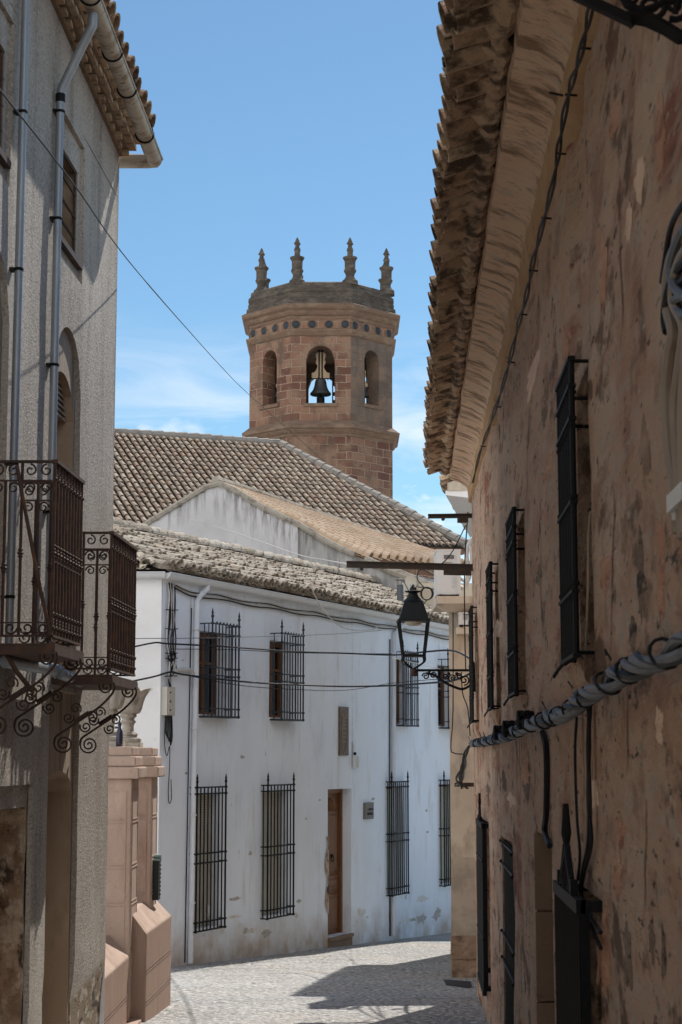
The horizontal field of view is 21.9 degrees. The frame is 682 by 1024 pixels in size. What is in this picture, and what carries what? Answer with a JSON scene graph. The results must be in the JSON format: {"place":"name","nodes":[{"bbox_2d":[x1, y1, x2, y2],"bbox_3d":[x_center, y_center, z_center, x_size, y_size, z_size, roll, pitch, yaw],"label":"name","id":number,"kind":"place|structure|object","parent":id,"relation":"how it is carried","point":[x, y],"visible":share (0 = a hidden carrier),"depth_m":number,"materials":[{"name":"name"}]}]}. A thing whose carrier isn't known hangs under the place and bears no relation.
{"place":"outdoors","nodes":[
{"label":"outdoors","id":0,"kind":"place"},
{"bbox_2d":[110,0,471,582],"label":"sky","id":1,"kind":"structure","parent":0,"point":[278,122],"materials":[{"name":"blue"}]},
{"bbox_2d":[140,924,488,1023],"bbox_3d":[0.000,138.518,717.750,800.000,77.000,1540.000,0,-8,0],"label":"road","id":2,"kind":"structure","parent":0,"point":[399,981],"depth_m":20.24,"materials":[{"name":"grey stone"}]},
{"bbox_2d":[0,0,162,1023],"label":"town house","id":3,"kind":"structure","parent":2,"relation":"on","point":[71,89],"depth_m":12.64,"materials":[{"name":"grey paint"}]},
{"bbox_2d":[0,46,10,168],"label":"window","id":4,"kind":"structure","parent":3,"relation":"in","point":[5,161],"depth_m":11.31,"materials":[{"name":"brown glass"}]},
{"bbox_2d":[61,151,82,269],"bbox_3d":[-2.069,-2.323,13.359,0.072,0.770,0.844,0,-8,3],"label":"window","id":5,"kind":"structure","parent":3,"relation":"in","point":[70,252],"depth_m":13.50,"materials":[{"name":"brown glass"}]},
{"bbox_2d":[0,89,324,461],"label":"wire","id":6,"kind":"object","parent":3,"relation":"attached to","point":[19,114],"visible":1,"depth_m":12.49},
{"bbox_2d":[104,747,146,1023],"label":"gate post","id":7,"kind":"object","parent":2,"relation":"on","point":[126,772],"visible":0.51,"depth_m":16.45,"materials":[{"name":"beige stone"}]},
{"bbox_2d":[109,690,127,746],"bbox_3d":[-2.235,1.936,16.915,0.509,0.635,0.509,0,-8,0],"label":"stone urn","id":8,"kind":"object","parent":7,"relation":"on","point":[117,699],"visible":0.22,"depth_m":16.83,"materials":[{"name":"beige stone"}]},
{"bbox_2d":[115,722,122,746],"bbox_3d":[-2.111,2.112,16.729,0.077,0.235,0.064,0,-8,0],"label":"bottle","id":9,"kind":"object","parent":7,"relation":"on","point":[119,737],"visible":0.92,"depth_m":16.70,"materials":[{"name":"blue glass"}]},
{"bbox_2d":[126,1018,141,1023],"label":"gate step","id":10,"kind":"object","parent":2,"relation":"on","point":[135,1021],"depth_m":16.28,"materials":[{"name":"beige stone"}]},
{"bbox_2d":[131,747,171,1021],"bbox_3d":[-2.144,3.771,17.497,0.771,2.838,1.800,0,-8,0],"label":"gate post","id":11,"kind":"object","parent":2,"relation":"on","point":[151,962],"visible":0.44,"depth_m":17.69,"materials":[{"name":"beige stone"}]},
{"bbox_2d":[117,688,151,746],"bbox_3d":[-2.200,2.126,18.201,0.493,0.615,0.493,0,-8,0],"label":"stone urn","id":12,"kind":"object","parent":11,"relation":"on","point":[128,715],"visible":0.73,"depth_m":18.12,"materials":[{"name":"beige stone"}]},
{"bbox_2d":[152,855,161,899],"bbox_3d":[-1.919,3.726,17.968,0.162,0.451,0.190,0,-8,0],"label":"litter bin","id":13,"kind":"object","parent":11,"relation":"on","point":[156,882],"visible":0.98,"depth_m":17.89,"materials":[{"name":"green metal"}]},
{"bbox_2d":[110,517,450,966],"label":"white house","id":14,"kind":"structure","parent":2,"relation":"on","point":[271,840],"depth_m":27.81,"materials":[{"name":"paint"}]},
{"bbox_2d":[161,687,174,803],"bbox_3d":[-2.353,3.195,24.116,0.113,1.590,0.267,-4,-9,24],"label":"junction box","id":15,"kind":"object","parent":14,"relation":"attached to","point":[167,702],"visible":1,"depth_m":24.11,"materials":[{"name":"beige plastic"}]},
{"bbox_2d":[165,582,177,686],"bbox_3d":[-2.332,1.713,24.375,0.065,1.467,0.343,-4,-9,24],"label":"cable run","id":16,"kind":"object","parent":14,"relation":"attached to","point":[171,612],"visible":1,"depth_m":24.36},
{"bbox_2d":[175,667,194,674],"bbox_3d":[-2.184,2.231,24.597,0.070,0.121,0.520,-4,-9,24],"label":"cable sleeve","id":17,"kind":"object","parent":16,"relation":"attached to","point":[185,669],"visible":0.98,"depth_m":24.57,"materials":[{"name":"white plastic"}]},
{"bbox_2d":[194,794,210,926],"bbox_3d":[-2.071,4.952,25.023,0.072,1.860,0.860,-4,-9,24],"label":"window","id":18,"kind":"structure","parent":14,"relation":"in","point":[202,802],"depth_m":25.17,"materials":[{"name":"grey wood"}]},
{"bbox_2d":[198,632,226,715],"bbox_3d":[-1.968,2.359,25.542,0.272,1.220,0.850,-4,-9,24],"label":"window","id":19,"kind":"structure","parent":14,"relation":"in","point":[201,636],"depth_m":25.75,"materials":[{"name":"brown glass"}]},
{"bbox_2d":[135,630,380,638],"bbox_3d":[-1.113,1.849,27.014,1.316,0.612,8.246,-5,-10,34],"label":"wire","id":20,"kind":"object","parent":14,"relation":"attached to","point":[252,636],"visible":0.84,"depth_m":25.72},
{"bbox_2d":[261,792,279,914],"bbox_3d":[-1.153,5.234,27.047,0.072,1.860,0.900,-4,-9,24],"label":"window","id":21,"kind":"structure","parent":14,"relation":"in","point":[265,793],"depth_m":27.15,"materials":[{"name":"grey wood"}]},
{"bbox_2d":[269,643,291,718],"bbox_3d":[-1.056,2.639,27.552,0.272,1.220,0.800,-4,-9,24],"label":"window","id":22,"kind":"structure","parent":14,"relation":"in","point":[277,645],"depth_m":27.80,"materials":[{"name":"brown glass"}]},
{"bbox_2d":[196,649,389,653],"bbox_3d":[-1.121,2.066,25.926,3.982,0.119,1.090,6,-10,-38],"label":"wire","id":23,"kind":"object","parent":14,"relation":"attached to","point":[295,652],"visible":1,"depth_m":26.79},
{"bbox_2d":[133,671,468,686],"bbox_3d":[0.414,2.305,23.986,6.905,0.300,5.496,-6,-10,37],"label":"wire","id":24,"kind":"object","parent":14,"relation":"attached to","point":[456,679],"visible":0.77,"depth_m":25.72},
{"bbox_2d":[461,672,470,735],"bbox_3d":[1.424,2.191,20.090,0.102,0.727,0.014,0,-8,0],"label":"cable","id":25,"kind":"object","parent":24,"relation":"hanging from","point":[467,707],"visible":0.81,"depth_m":20.08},
{"bbox_2d":[135,642,468,658],"bbox_3d":[0.391,1.976,24.011,6.915,0.557,5.440,-6,-10,37],"label":"wire","id":26,"kind":"object","parent":14,"relation":"attached to","point":[463,654],"visible":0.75,"depth_m":25.17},
{"bbox_2d":[174,583,448,639],"bbox_3d":[0.521,1.939,30.785,0.050,0.153,13.864,-4,-9,24],"label":"cable run","id":27,"kind":"object","parent":14,"relation":"attached to","point":[183,590],"visible":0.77,"depth_m":28.10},
{"bbox_2d":[190,676,456,690],"bbox_3d":[-0.381,2.403,25.244,3.690,0.409,10.268,0,-8,0],"label":"wire","id":28,"kind":"object","parent":14,"relation":"attached to","point":[316,690],"visible":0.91,"depth_m":27.47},
{"bbox_2d":[327,789,342,934],"bbox_3d":[-0.206,5.798,29.210,0.264,2.380,0.954,-5,-9,33],"label":"door","id":29,"kind":"structure","parent":14,"relation":"in","point":[335,796],"depth_m":29.43,"materials":[{"name":"brown wood"}]},
{"bbox_2d":[338,707,348,755],"bbox_3d":[0.048,3.676,29.525,0.047,0.810,0.350,-4,-9,24],"label":"wall plaque","id":30,"kind":"object","parent":14,"relation":"attached to","point":[343,731],"depth_m":29.48,"materials":[{"name":"brown ceramic"}]},
{"bbox_2d":[311,587,377,630],"bbox_3d":[0.077,1.680,29.500,0.047,0.565,3.063,-3,-8,21],"label":"wire","id":31,"kind":"object","parent":14,"relation":"attached to","point":[333,620],"visible":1,"depth_m":28.91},
{"bbox_2d":[352,752,358,767],"bbox_3d":[0.247,4.204,29.836,0.082,0.270,0.152,-3,-9,22],"label":"wall fitting","id":32,"kind":"object","parent":14,"relation":"attached to","point":[355,760],"depth_m":29.78,"materials":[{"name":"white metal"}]},
{"bbox_2d":[363,802,373,818],"bbox_3d":[0.477,5.138,30.267,0.062,0.280,0.350,-4,-9,24],"label":"meter box","id":33,"kind":"object","parent":14,"relation":"attached to","point":[368,810],"visible":1,"depth_m":30.21,"materials":[{"name":"black metal"}]},
{"bbox_2d":[386,788,390,892],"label":"window","id":34,"kind":"structure","parent":14,"relation":"in","point":[386,788],"depth_m":31.41,"materials":[{"name":"grey wood"}]},
{"bbox_2d":[397,660,406,724],"bbox_3d":[0.976,3.271,31.977,0.230,1.210,0.740,-4,-9,24],"label":"window","id":35,"kind":"structure","parent":14,"relation":"in","point":[397,660],"depth_m":32.28,"materials":[{"name":"brown glass"}]},
{"bbox_2d":[402,576,433,592],"bbox_3d":[1.627,1.675,36.347,0.852,0.704,0.308,3,-8,-19],"label":"satellite dish","id":36,"kind":"object","parent":14,"relation":"attached to","point":[408,582],"visible":0.68,"depth_m":36.35,"materials":[{"name":"beige metal"}]},
{"bbox_2d":[417,570,433,603],"bbox_3d":[1.794,1.626,36.304,0.467,0.912,0.065,0,-8,0],"label":"cable coil","id":37,"kind":"object","parent":14,"relation":"hanging from","point":[432,592],"visible":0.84,"depth_m":36.28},
{"bbox_2d":[438,667,447,727],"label":"window","id":38,"kind":"structure","parent":14,"relation":"in","point":[440,702],"depth_m":34.34,"materials":[{"name":"brown glass"}]},
{"bbox_2d":[439,785,447,882],"bbox_3d":[1.889,6.173,33.749,0.072,1.850,0.800,-4,-9,24],"label":"window","id":39,"kind":"structure","parent":14,"relation":"in","point":[442,806],"depth_m":33.84,"materials":[{"name":"grey wood"}]},
{"bbox_2d":[113,428,471,578],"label":"church","id":40,"kind":"structure","parent":2,"relation":"on","point":[156,471],"depth_m":58.66,"materials":[{"name":"brown tile"}]},
{"bbox_2d":[143,476,463,589],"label":"gable house","id":41,"kind":"structure","parent":2,"relation":"on","point":[248,511],"depth_m":41.35,"materials":[{"name":"white paint"}]},
{"bbox_2d":[242,237,399,498],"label":"church tower","id":42,"kind":"structure","parent":2,"relation":"on","point":[348,325],"depth_m":83.75,"materials":[{"name":"red stone"}]},
{"bbox_2d":[306,350,334,402],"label":"bell","id":43,"kind":"object","parent":42,"relation":"hanging from","point":[320,390],"visible":0.9,"depth_m":84.06,"materials":[{"name":"brown metal"}]},
{"bbox_2d":[364,368,368,402],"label":"bell","id":44,"kind":"object","parent":42,"relation":"hanging from","point":[366,395],"visible":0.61,"depth_m":84.62,"materials":[{"name":"brown metal"}]},
{"bbox_2d":[417,474,476,977],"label":"cream house","id":45,"kind":"structure","parent":2,"relation":"on","point":[463,901],"depth_m":22.30,"materials":[{"name":"paint"}]},
{"bbox_2d":[433,537,471,598],"bbox_3d":[1.488,0.719,22.703,0.557,0.814,0.730,0,-8,0],"label":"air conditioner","id":46,"kind":"object","parent":45,"relation":"attached to","point":[447,585],"visible":0.61,"depth_m":22.37,"materials":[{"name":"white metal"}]},
{"bbox_2d":[450,612,462,754],"bbox_3d":[1.478,2.119,22.442,0.182,1.932,0.016,0,-8,0],"label":"cable","id":47,"kind":"object","parent":45,"relation":"attached to","point":[453,688],"visible":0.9,"depth_m":22.41,"materials":[{"name":"plastic"}]},
{"bbox_2d":[457,612,468,626],"bbox_3d":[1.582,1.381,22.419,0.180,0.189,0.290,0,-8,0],"label":"air conditioner","id":48,"kind":"object","parent":45,"relation":"on","point":[460,619],"visible":0.71,"depth_m":22.31,"materials":[{"name":"white metal"}]},
{"bbox_2d":[462,715,469,722],"bbox_3d":[1.452,2.411,20.458,0.095,0.090,0.070,0,-8,0],"label":"junction box","id":49,"kind":"object","parent":45,"relation":"attached to","point":[465,719],"visible":0.82,"depth_m":20.43,"materials":[{"name":"beige plastic"}]},
{"bbox_2d":[443,979,471,987],"bbox_3d":[1.402,5.608,20.940,0.326,0.070,1.166,0,-8,0],"label":"drain cover","id":50,"kind":"object","parent":2,"relation":"on","point":[459,983],"visible":1,"depth_m":20.84,"materials":[{"name":"metal"}]},
{"bbox_2d":[422,0,681,1023],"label":"stone house","id":51,"kind":"structure","parent":2,"relation":"on","point":[572,440],"depth_m":7.50,"materials":[{"name":"brown stone"}]},
{"bbox_2d":[346,561,472,575],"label":"iron beam","id":52,"kind":"structure","parent":51,"relation":"attached to","point":[456,569],"depth_m":19.79,"materials":[{"name":"brown metal"}]},
{"bbox_2d":[172,516,346,564],"bbox_3d":[-1.343,0.363,30.862,1.246,3.496,21.792,2,-8,-11],"label":"wire","id":53,"kind":"object","parent":52,"relation":"attached to","point":[267,543],"visible":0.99,"depth_m":33.93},
{"bbox_2d":[396,584,475,691],"bbox_3d":[1.052,1.389,19.445,0.868,1.190,0.363,0,-8,0],"label":"street lamp","id":54,"kind":"object","parent":51,"relation":"attached to","point":[413,612],"visible":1,"depth_m":19.37,"materials":[{"name":"black metal"}]},
{"bbox_2d":[428,513,471,522],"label":"iron beam","id":55,"kind":"structure","parent":51,"relation":"attached to","point":[462,517],"depth_m":19.90,"materials":[{"name":"brown metal"}]},
{"bbox_2d":[442,525,465,562],"bbox_3d":[1.252,0.398,20.037,0.354,0.503,0.014,0,-8,0],"label":"cable","id":56,"kind":"object","parent":55,"relation":"attached to","point":[455,545],"visible":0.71,"depth_m":20.03,"materials":[{"name":"black rubber"}]},
{"bbox_2d":[464,512,468,668],"bbox_3d":[1.439,0.905,20.168,0.064,1.828,0.016,0,-8,0],"label":"cable","id":57,"kind":"object","parent":55,"relation":"hanging from","point":[464,595],"visible":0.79,"depth_m":20.15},
{"bbox_2d":[454,745,473,788],"bbox_3d":[1.491,3.034,20.923,0.242,0.561,2.490,0,-8,3],"label":"cable tangle","id":58,"kind":"object","parent":51,"relation":"attached to","point":[461,776],"visible":0.94,"depth_m":21.15,"materials":[{"name":"rubber"}]},
{"bbox_2d":[471,8,593,483],"bbox_3d":[1.057,-0.972,11.635,0.108,0.314,11.919,0,-8,2],"label":"eave cable","id":59,"kind":"object","parent":51,"relation":"attached to","point":[583,40],"visible":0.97,"depth_m":7.68,"materials":[{"name":"black metal"}]},
{"bbox_2d":[540,729,552,848],"bbox_3d":[1.042,1.401,8.950,0.032,0.594,0.353,0,-8,2],"label":"cable","id":60,"kind":"object","parent":51,"relation":"attached to","point":[546,796],"visible":0.99,"depth_m":8.90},
{"bbox_2d":[468,631,681,746],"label":"cable bundle","id":61,"kind":"object","parent":51,"relation":"attached to","point":[636,666],"visible":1,"depth_m":5.75,"materials":[{"name":"grey plastic"}]},
{"bbox_2d":[574,717,580,880],"bbox_3d":[0.981,1.190,7.304,0.012,0.676,0.150,0,-8,2],"label":"cable","id":62,"kind":"object","parent":51,"relation":"attached to","point":[576,798],"visible":0.98,"depth_m":7.34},
{"bbox_2d":[584,511,591,658],"bbox_3d":[0.952,0.379,6.809,0.010,0.716,0.418,0,-8,2],"label":"window","id":63,"kind":"structure","parent":51,"relation":"attached to","point":[587,592],"depth_m":6.76,"materials":[{"name":"black metal"}]},
{"bbox_2d":[579,707,602,949],"bbox_3d":[0.957,1.199,6.805,0.018,0.890,0.762,0,-8,2],"label":"cable","id":64,"kind":"object","parent":51,"relation":"attached to","point":[588,852],"visible":0.84,"depth_m":6.76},
{"bbox_2d":[572,0,681,44],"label":"lamp bracket","id":65,"kind":"object","parent":51,"relation":"attached to","point":[640,14],"visible":1,"depth_m":4.35,"materials":[{"name":"black metal"}]},
{"bbox_2d":[659,201,681,539],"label":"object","id":66,"kind":"object","parent":51,"relation":"attached to","point":[670,281],"visible":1,"depth_m":4.45,"materials":[{"name":"metal"}]}
]}

